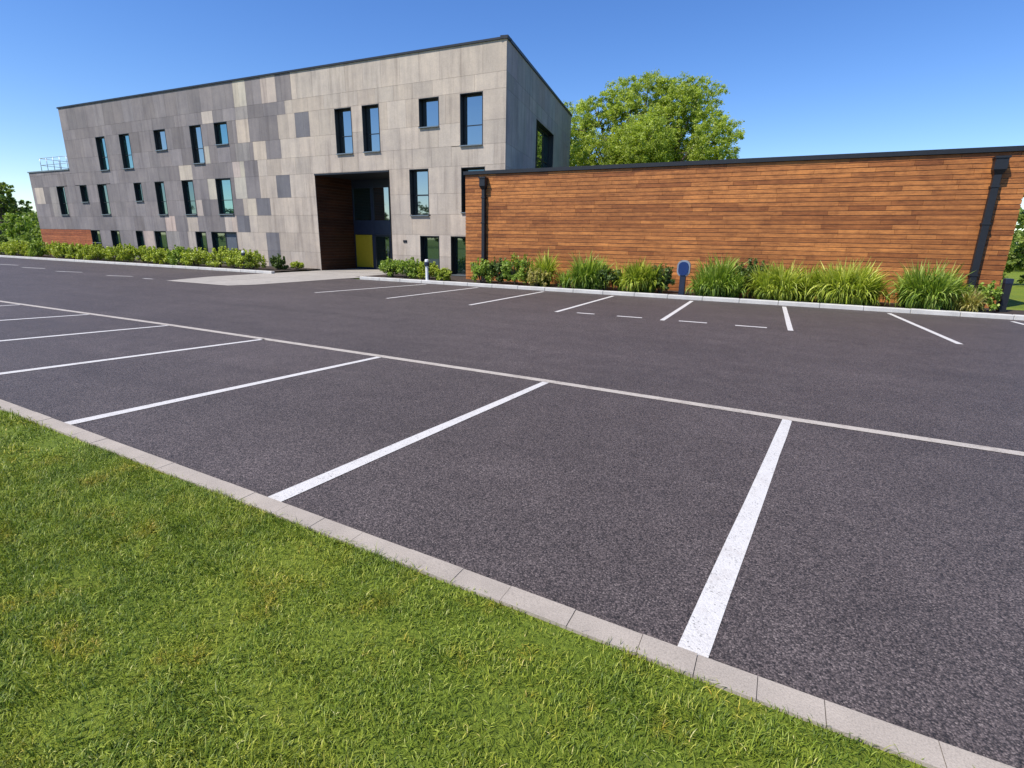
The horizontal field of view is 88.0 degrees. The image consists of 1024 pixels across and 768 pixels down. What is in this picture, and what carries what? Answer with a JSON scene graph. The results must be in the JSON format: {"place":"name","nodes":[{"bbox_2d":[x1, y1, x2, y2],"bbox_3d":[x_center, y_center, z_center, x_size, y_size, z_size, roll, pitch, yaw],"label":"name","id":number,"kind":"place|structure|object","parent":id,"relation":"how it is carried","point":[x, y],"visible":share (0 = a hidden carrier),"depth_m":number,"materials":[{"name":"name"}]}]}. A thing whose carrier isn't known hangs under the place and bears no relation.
{"place":"outdoors","nodes":[
{"label":"outdoors","id":0,"kind":"place"},
{"bbox_2d":[2,252,313,270],"bbox_3d":[-32.277,-8.606,35.411,49.650,0.015,2.990,8,17,25],"label":"planting bed","id":1,"kind":"object","parent":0,"point":[269,268],"visible":0.45,"depth_m":27.55,"materials":[{"name":"soil"}]},
{"bbox_2d":[0,242,6,254],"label":"leafy shrub","id":2,"kind":"object","parent":1,"relation":"on","point":[2,250],"visible":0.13,"depth_m":35.56,"materials":[{"name":"green plant"}]},
{"bbox_2d":[1,240,18,254],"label":"leafy shrub","id":3,"kind":"object","parent":1,"relation":"on","point":[3,246],"visible":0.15,"depth_m":34.80,"materials":[{"name":"green plant"}]},
{"bbox_2d":[5,240,29,255],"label":"leafy shrub","id":4,"kind":"object","parent":1,"relation":"on","point":[17,245],"visible":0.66,"depth_m":34.13,"materials":[{"name":"green plant"}]},
{"bbox_2d":[22,245,40,255],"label":"leafy shrub","id":5,"kind":"object","parent":1,"relation":"on","point":[25,248],"visible":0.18,"depth_m":33.67,"materials":[{"name":"green plant"}]},
{"bbox_2d":[26,240,48,256],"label":"leafy shrub","id":6,"kind":"object","parent":1,"relation":"on","point":[37,247],"visible":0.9,"depth_m":32.89,"materials":[{"name":"green plant"}]},
{"bbox_2d":[43,240,65,257],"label":"leafy shrub","id":7,"kind":"object","parent":1,"relation":"on","point":[49,246],"visible":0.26,"depth_m":32.67,"materials":[{"name":"green plant"}]},
{"bbox_2d":[50,241,69,257],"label":"leafy shrub","id":8,"kind":"object","parent":1,"relation":"on","point":[60,249],"visible":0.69,"depth_m":31.89,"materials":[{"name":"green plant"}]},
{"bbox_2d":[64,242,82,258],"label":"leafy shrub","id":9,"kind":"object","parent":1,"relation":"on","point":[71,249],"visible":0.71,"depth_m":31.50,"materials":[{"name":"green plant"}]},
{"bbox_2d":[74,245,98,259],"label":"leafy shrub","id":10,"kind":"object","parent":1,"relation":"on","point":[79,253],"visible":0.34,"depth_m":31.02,"materials":[{"name":"green plant"}]},
{"bbox_2d":[82,242,105,259],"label":"leafy shrub","id":11,"kind":"object","parent":1,"relation":"on","point":[94,250],"visible":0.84,"depth_m":30.09,"materials":[{"name":"green plant"}]},
{"bbox_2d":[99,246,125,260],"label":"leafy shrub","id":12,"kind":"object","parent":1,"relation":"on","point":[109,253],"visible":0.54,"depth_m":29.69,"materials":[{"name":"green plant"}]},
{"bbox_2d":[114,243,135,261],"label":"leafy shrub","id":13,"kind":"object","parent":1,"relation":"on","point":[126,253],"visible":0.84,"depth_m":29.19,"materials":[{"name":"green plant"}]},
{"bbox_2d":[133,245,151,262],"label":"leafy shrub","id":14,"kind":"object","parent":1,"relation":"on","point":[139,252],"visible":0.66,"depth_m":28.67,"materials":[{"name":"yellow plant"}]},
{"bbox_2d":[143,246,165,262],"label":"leafy shrub","id":15,"kind":"object","parent":1,"relation":"on","point":[147,255],"visible":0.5,"depth_m":28.19,"materials":[{"name":"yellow plant"}]},
{"bbox_2d":[150,248,177,263],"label":"leafy shrub","id":16,"kind":"object","parent":1,"relation":"on","point":[161,254],"visible":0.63,"depth_m":27.36,"materials":[{"name":"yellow plant"}]},
{"bbox_2d":[167,245,192,264],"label":"leafy shrub","id":17,"kind":"object","parent":1,"relation":"on","point":[173,259],"visible":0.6,"depth_m":26.89,"materials":[{"name":"green plant"}]},
{"bbox_2d":[179,247,208,265],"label":"leafy shrub","id":18,"kind":"object","parent":1,"relation":"on","point":[190,257],"visible":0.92,"depth_m":26.31,"materials":[{"name":"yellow plant"}]},
{"bbox_2d":[201,246,231,266],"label":"leafy shrub","id":19,"kind":"object","parent":1,"relation":"on","point":[218,259],"visible":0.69,"depth_m":25.94,"materials":[{"name":"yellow plant"}]},
{"bbox_2d":[222,248,241,267],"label":"leafy shrub","id":20,"kind":"object","parent":1,"relation":"on","point":[230,259],"visible":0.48,"depth_m":25.14,"materials":[{"name":"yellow plant"}]},
{"bbox_2d":[241,251,245,268],"bbox_3d":[-12.448,-5.755,24.620,0.200,0.850,0.200,8,17,25],"label":"bollard light","id":21,"kind":"object","parent":1,"relation":"on","point":[242,253],"visible":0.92,"depth_m":24.50,"materials":[{"name":"metal"}]},
{"bbox_2d":[233,248,267,268],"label":"leafy shrub","id":22,"kind":"object","parent":1,"relation":"on","point":[252,259],"visible":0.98,"depth_m":24.54,"materials":[{"name":"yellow plant"}]},
{"bbox_2d":[269,253,288,269],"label":"leafy shrub","id":23,"kind":"object","parent":1,"relation":"on","point":[278,263],"visible":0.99,"depth_m":24.87,"materials":[{"name":"green plant"}]},
{"bbox_2d":[290,261,303,269],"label":"leafy shrub","id":24,"kind":"object","parent":1,"relation":"on","point":[297,264],"visible":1,"depth_m":25.14,"materials":[{"name":"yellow plant"}]},
{"bbox_2d":[168,270,383,285],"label":"paved walk","id":25,"kind":"structure","parent":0,"point":[268,278],"depth_m":20.89,"materials":[{"name":"concrete"}]},
{"bbox_2d":[27,35,571,276],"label":"office building","id":26,"kind":"structure","parent":0,"point":[364,163],"depth_m":25.94,"materials":[{"name":"concrete"}]},
{"bbox_2d":[56,186,68,214],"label":"window","id":27,"kind":"structure","parent":26,"relation":"in","point":[60,189],"depth_m":35.03,"materials":[{"name":"glass"}]},
{"bbox_2d":[79,185,89,202],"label":"window","id":28,"kind":"structure","parent":26,"relation":"in","point":[83,188],"depth_m":33.75,"materials":[{"name":"glass"}]},
{"bbox_2d":[90,230,102,247],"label":"window","id":29,"kind":"structure","parent":26,"relation":"in","point":[96,237],"depth_m":34.27,"materials":[{"name":"glass"}]},
{"bbox_2d":[95,136,109,170],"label":"window","id":30,"kind":"structure","parent":26,"relation":"in","point":[100,141],"depth_m":31.99,"materials":[{"name":"glass"}]},
{"bbox_2d":[97,184,110,214],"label":"window","id":31,"kind":"structure","parent":26,"relation":"in","point":[102,189],"depth_m":32.95,"materials":[{"name":"glass"}]},
{"bbox_2d":[110,230,121,246],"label":"window","id":32,"kind":"structure","parent":26,"relation":"in","point":[115,234],"depth_m":33.32,"materials":[{"name":"glass"}]},
{"bbox_2d":[118,133,133,168],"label":"window","id":33,"kind":"structure","parent":26,"relation":"in","point":[124,140],"depth_m":30.93,"materials":[{"name":"glass"}]},
{"bbox_2d":[133,182,143,201],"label":"window","id":34,"kind":"structure","parent":26,"relation":"in","point":[137,186],"depth_m":31.25,"materials":[{"name":"glass"}]},
{"bbox_2d":[135,231,144,256],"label":"window","id":35,"kind":"structure","parent":26,"relation":"in","point":[139,234],"depth_m":32.21,"materials":[{"name":"glass"}]},
{"bbox_2d":[153,129,167,150],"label":"window","id":36,"kind":"structure","parent":26,"relation":"in","point":[159,135],"depth_m":29.39,"materials":[{"name":"glass"}]},
{"bbox_2d":[154,181,167,214],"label":"window","id":37,"kind":"structure","parent":26,"relation":"in","point":[159,186],"depth_m":30.47,"materials":[{"name":"glass"}]},
{"bbox_2d":[154,231,167,249],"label":"window","id":38,"kind":"structure","parent":26,"relation":"in","point":[160,236],"depth_m":31.36,"materials":[{"name":"glass"}]},
{"bbox_2d":[181,180,196,214],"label":"window","id":39,"kind":"structure","parent":26,"relation":"in","point":[187,185],"depth_m":29.38,"materials":[{"name":"glass"}]},
{"bbox_2d":[189,124,204,163],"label":"window","id":40,"kind":"structure","parent":26,"relation":"in","point":[197,146],"depth_m":28.15,"materials":[{"name":"glass"}]},
{"bbox_2d":[195,231,207,259],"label":"window","id":41,"kind":"structure","parent":26,"relation":"in","point":[201,238],"depth_m":29.74,"materials":[{"name":"glass"}]},
{"bbox_2d":[213,121,228,145],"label":"window","id":42,"kind":"structure","parent":26,"relation":"in","point":[220,128],"depth_m":27.19,"materials":[{"name":"glass"}]},
{"bbox_2d":[215,178,233,214],"bbox_3d":[-15.107,-9.887,27.981,1.190,1.828,0.285,8,17,25],"label":"window","id":43,"kind":"structure","parent":26,"relation":"in","point":[223,185],"depth_m":28.12,"materials":[{"name":"glass"}]},
{"bbox_2d":[211,232,237,262],"bbox_3d":[-15.554,-7.433,28.856,2.050,1.638,0.285,8,17,25],"label":"window","id":44,"kind":"structure","parent":26,"relation":"in","point":[219,239],"depth_m":28.94,"materials":[{"name":"glass"}]},
{"bbox_2d":[334,107,352,154],"bbox_3d":[-7.441,-11.273,23.684,0.970,1.898,0.365,8,17,25],"label":"window","id":45,"kind":"structure","parent":26,"relation":"in","point":[343,120],"depth_m":23.83,"materials":[{"name":"glass"}]},
{"bbox_2d":[323,269,386,273],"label":"entrance floor","id":46,"kind":"structure","parent":26,"relation":"in","point":[377,271],"depth_m":26.13,"materials":[{"name":"concrete"}]},
{"bbox_2d":[361,104,380,152],"bbox_3d":[-6.047,-11.066,23.015,0.930,1.898,0.365,8,17,25],"label":"window","id":47,"kind":"structure","parent":26,"relation":"in","point":[370,113],"depth_m":23.16,"materials":[{"name":"glass"}]},
{"bbox_2d":[374,235,390,269],"bbox_3d":[-6.598,-6.729,27.109,1.000,1.730,0.124,8,17,25],"label":"entrance door","id":48,"kind":"structure","parent":26,"relation":"in","point":[382,242],"depth_m":27.10,"materials":[{"name":"glass"}]},
{"bbox_2d":[409,169,430,215],"bbox_3d":[-3.900,-8.164,22.660,0.980,1.898,0.365,8,17,25],"label":"window","id":49,"kind":"structure","parent":26,"relation":"in","point":[418,178],"depth_m":22.80,"materials":[{"name":"glass"}]},
{"bbox_2d":[418,96,438,128],"bbox_3d":[-3.328,-11.041,21.610,0.980,1.118,0.365,8,17,25],"label":"window","id":50,"kind":"structure","parent":26,"relation":"in","point":[428,107],"depth_m":21.74,"materials":[{"name":"glass"}]},
{"bbox_2d":[420,236,439,268],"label":"window","id":51,"kind":"structure","parent":26,"relation":"in","point":[429,245],"depth_m":23.22,"materials":[{"name":"glass"}]},
{"bbox_2d":[451,236,465,275],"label":"window","id":52,"kind":"structure","parent":26,"relation":"in","point":[458,243],"depth_m":22.64,"materials":[{"name":"glass"}]},
{"bbox_2d":[459,91,482,146],"bbox_3d":[-1.544,-10.389,20.855,1.030,1.918,0.365,8,17,25],"label":"window","id":53,"kind":"structure","parent":26,"relation":"in","point":[471,104],"depth_m":20.98,"materials":[{"name":"glass"}]},
{"bbox_2d":[461,166,484,212],"bbox_3d":[-1.531,-7.852,21.512,1.100,1.758,0.365,8,17,25],"label":"window","id":54,"kind":"structure","parent":26,"relation":"in","point":[463,178],"depth_m":21.64,"materials":[{"name":"metal"}]},
{"bbox_2d":[535,119,553,167],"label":"side window","id":55,"kind":"structure","parent":26,"relation":"in","point":[544,138],"depth_m":27.22,"materials":[{"name":"glass"}]},
{"bbox_2d":[1,237,778,303],"bbox_3d":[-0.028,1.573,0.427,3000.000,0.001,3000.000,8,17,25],"label":"ground","id":56,"kind":"structure","parent":0,"point":[9,239],"depth_m":26.26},
{"bbox_2d":[0,234,10,241],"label":"bush","id":57,"kind":"object","parent":56,"relation":"on","point":[3,238],"visible":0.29,"depth_m":42.37,"materials":[{"name":"green plant"}]},
{"bbox_2d":[0,181,32,233],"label":"broadleaf tree","id":58,"kind":"object","parent":56,"relation":"on","point":[8,202],"visible":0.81,"depth_m":52.19,"materials":[{"name":"green plant"}]},
{"bbox_2d":[0,212,36,242],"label":"bush","id":59,"kind":"object","parent":56,"relation":"on","point":[19,226],"visible":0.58,"depth_m":49.58,"materials":[{"name":"green plant"}]},
{"bbox_2d":[3,210,39,239],"bbox_3d":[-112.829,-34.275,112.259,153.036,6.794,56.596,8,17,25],"label":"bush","id":60,"kind":"object","parent":56,"relation":"on","point":[32,216],"visible":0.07,"depth_m":83.34,"materials":[{"name":"green plant"}]},
{"bbox_2d":[16,229,33,241],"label":"bush","id":61,"kind":"object","parent":56,"relation":"on","point":[28,235],"visible":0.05,"depth_m":47.05,"materials":[{"name":"green plant"}]},
{"bbox_2d":[29,230,42,244],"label":"bush","id":62,"kind":"object","parent":56,"relation":"on","point":[38,238],"visible":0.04,"depth_m":40.14,"materials":[{"name":"green plant"}]},
{"bbox_2d":[32,227,40,239],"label":"bush","id":63,"kind":"object","parent":56,"relation":"on","point":[36,232],"visible":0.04,"depth_m":42.35,"materials":[{"name":"green plant"}]},
{"bbox_2d":[0,399,1014,767],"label":"kerb","id":64,"kind":"structure","parent":56,"relation":"on","point":[874,733],"depth_m":2.22,"materials":[{"name":"concrete"}]},
{"bbox_2d":[0,255,1023,319],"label":"kerb","id":65,"kind":"structure","parent":56,"relation":"on","point":[880,309],"depth_m":16.03,"materials":[{"name":"concrete"}]},
{"bbox_2d":[563,69,744,166],"bbox_3d":[8.355,-14.320,35.467,13.304,12.826,10.293,8,17,25],"label":"broadleaf tree","id":66,"kind":"object","parent":56,"relation":"on","point":[647,136],"visible":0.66,"depth_m":33.40,"materials":[{"name":"green plant"}]},
{"bbox_2d":[1006,207,1023,263],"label":"hedgerow","id":67,"kind":"object","parent":56,"relation":"on","point":[1016,235],"visible":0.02,"depth_m":37.63,"materials":[{"name":"green plant"}]},
{"bbox_2d":[359,273,465,280],"bbox_3d":[-3.816,-4.387,21.740,4.160,0.015,2.990,8,17,25],"label":"planting bed","id":68,"kind":"object","parent":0,"point":[403,276],"visible":0.56,"depth_m":21.61,"materials":[{"name":"soil"}]},
{"bbox_2d":[378,256,399,276],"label":"leafy shrub","id":69,"kind":"object","parent":68,"relation":"on","point":[388,267],"visible":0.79,"depth_m":21.45,"materials":[{"name":"green plant"}]},
{"bbox_2d":[395,257,423,278],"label":"leafy shrub","id":70,"kind":"object","parent":68,"relation":"on","point":[408,267],"visible":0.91,"depth_m":20.93,"materials":[{"name":"green plant"}]},
{"bbox_2d":[424,259,428,279],"bbox_3d":[-3.193,-4.272,19.880,0.200,0.790,0.200,8,17,25],"label":"bollard light","id":71,"kind":"object","parent":68,"relation":"on","point":[426,263],"visible":0.83,"depth_m":19.81,"materials":[{"name":"white metal"}]},
{"bbox_2d":[416,259,438,278],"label":"leafy shrub","id":72,"kind":"object","parent":68,"relation":"on","point":[432,267],"visible":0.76,"depth_m":20.66,"materials":[{"name":"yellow plant"}]},
{"bbox_2d":[434,267,451,280],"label":"leafy shrub","id":73,"kind":"object","parent":68,"relation":"on","point":[443,273],"visible":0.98,"depth_m":20.01,"materials":[{"name":"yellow plant"}]},
{"bbox_2d":[0,406,974,767],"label":"front lawn","id":74,"kind":"structure","parent":0,"point":[436,625],"depth_m":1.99,"materials":[{"name":"green plant"}]},
{"bbox_2d":[0,257,1023,767],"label":"car park","id":75,"kind":"structure","parent":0,"point":[822,503],"depth_m":4.42,"materials":[{"name":"grey asphalt"}]},
{"bbox_2d":[0,0,1023,232],"label":"sky","id":76,"kind":"structure","parent":0,"point":[803,77],"materials":[{"name":"blue"}]},
{"bbox_2d":[453,279,1012,314],"bbox_3d":[5.066,-2.881,16.778,16.370,0.015,1.700,8,17,25],"label":"planting bed","id":77,"kind":"object","parent":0,"point":[668,292],"visible":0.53,"depth_m":17.03,"materials":[{"name":"soil"}]},
{"bbox_2d":[470,257,496,282],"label":"leafy shrub","id":78,"kind":"object","parent":77,"relation":"on","point":[482,269],"visible":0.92,"depth_m":19.21,"materials":[{"name":"green plant"}]},
{"bbox_2d":[488,257,508,283],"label":"leafy shrub","id":79,"kind":"object","parent":77,"relation":"on","point":[497,269],"visible":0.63,"depth_m":19.04,"materials":[{"name":"green plant"}]},
{"bbox_2d":[500,253,533,284],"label":"leafy shrub","id":80,"kind":"object","parent":77,"relation":"on","point":[515,272],"visible":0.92,"depth_m":18.66,"materials":[{"name":"green plant"}]},
{"bbox_2d":[526,267,550,286],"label":"leafy shrub","id":81,"kind":"object","parent":77,"relation":"on","point":[533,279],"visible":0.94,"depth_m":18.12,"materials":[{"name":"green plant"}]},
{"bbox_2d":[525,247,562,285],"bbox_3d":[1.159,-4.127,18.509,1.519,1.358,1.575,8,17,25],"label":"grass clump","id":82,"kind":"object","parent":77,"relation":"on","point":[547,264],"visible":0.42,"depth_m":18.34,"materials":[{"name":"green plant"}]},
{"bbox_2d":[555,250,613,289],"bbox_3d":[2.480,-3.855,17.707,2.182,1.299,1.806,8,17,25],"label":"grass clump","id":83,"kind":"object","parent":77,"relation":"on","point":[583,276],"visible":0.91,"depth_m":17.35,"materials":[{"name":"green plant"}]},
{"bbox_2d":[594,265,622,289],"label":"leafy shrub","id":84,"kind":"object","parent":77,"relation":"on","point":[612,276],"visible":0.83,"depth_m":17.09,"materials":[{"name":"green plant"}]},
{"bbox_2d":[605,256,665,292],"bbox_3d":[3.943,-3.545,16.881,2.228,1.183,1.591,8,17,25],"label":"grass clump","id":85,"kind":"object","parent":77,"relation":"on","point":[636,278],"visible":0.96,"depth_m":16.60,"materials":[{"name":"green plant"}]},
{"bbox_2d":[651,263,674,292],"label":"leafy shrub","id":86,"kind":"object","parent":77,"relation":"on","point":[667,274],"visible":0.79,"depth_m":16.54,"materials":[{"name":"green plant"}]},
{"bbox_2d":[677,260,690,294],"bbox_3d":[5.199,-3.221,16.122,0.380,1.060,0.180,8,17,25],"label":"charging post","id":87,"kind":"object","parent":77,"relation":"on","point":[683,269],"visible":0.96,"depth_m":16.03,"materials":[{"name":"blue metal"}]},
{"bbox_2d":[685,252,752,298],"bbox_3d":[6.258,-3.344,15.934,2.104,1.372,1.941,8,17,25],"label":"grass clump","id":88,"kind":"object","parent":77,"relation":"on","point":[721,280],"visible":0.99,"depth_m":15.55,"materials":[{"name":"green plant"}]},
{"bbox_2d":[735,257,769,297],"bbox_3d":[7.061,-3.130,15.637,1.041,1.209,0.863,8,17,25],"label":"leafy shrub","id":89,"kind":"object","parent":77,"relation":"on","point":[745,270],"visible":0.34,"depth_m":15.49,"materials":[{"name":"green plant"}]},
{"bbox_2d":[738,260,827,301],"bbox_3d":[7.810,-3.017,15.088,2.553,1.237,1.723,8,17,25],"label":"grass clump","id":90,"kind":"object","parent":77,"relation":"on","point":[778,284],"visible":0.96,"depth_m":14.80,"materials":[{"name":"green plant"}]},
{"bbox_2d":[802,257,895,306],"bbox_3d":[9.141,-2.875,14.494,2.428,1.321,1.826,8,17,25],"label":"grass clump","id":91,"kind":"object","parent":77,"relation":"on","point":[849,286],"visible":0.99,"depth_m":14.06,"materials":[{"name":"green plant"}]},
{"bbox_2d":[882,257,976,310],"bbox_3d":[10.801,-2.634,13.699,2.152,1.329,1.833,8,17,25],"label":"grass clump","id":92,"kind":"object","parent":77,"relation":"on","point":[919,289],"visible":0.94,"depth_m":13.27,"materials":[{"name":"green plant"}]},
{"bbox_2d":[941,286,988,312],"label":"grass clump","id":93,"kind":"object","parent":77,"relation":"on","point":[973,302],"visible":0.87,"depth_m":13.00,"materials":[{"name":"plant"}]},
{"bbox_2d":[970,280,1003,311],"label":"leafy shrub","id":94,"kind":"object","parent":77,"relation":"on","point":[995,294],"visible":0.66,"depth_m":13.06,"materials":[{"name":"green plant"}]},
{"bbox_2d":[996,278,1013,311],"bbox_3d":[12.297,-2.195,13.227,0.220,0.860,0.220,6,16,19],"label":"square bollard","id":95,"kind":"object","parent":77,"relation":"on","point":[1007,284],"visible":0.78,"depth_m":13.17,"materials":[{"name":"metal"}]},
{"bbox_2d":[463,145,1023,307],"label":"timber building","id":96,"kind":"structure","parent":0,"point":[960,206],"depth_m":15.84,"materials":[{"name":"wood"}]},
{"bbox_2d":[996,268,1023,309],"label":"side lawn","id":97,"kind":"structure","parent":0,"point":[1016,300],"depth_m":19.60,"materials":[{"name":"green plant"}]},
{"bbox_2d":[1002,196,1023,283],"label":"broadleaf tree","id":98,"kind":"object","parent":97,"relation":"on","point":[1015,260],"visible":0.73,"depth_m":23.01,"materials":[{"name":"green plant"}]},
{"bbox_2d":[1006,310,1023,314],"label":"planting bed","id":99,"kind":"object","parent":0,"point":[1018,312],"visible":0.8,"depth_m":13.25,"materials":[{"name":"soil"}]}
]}

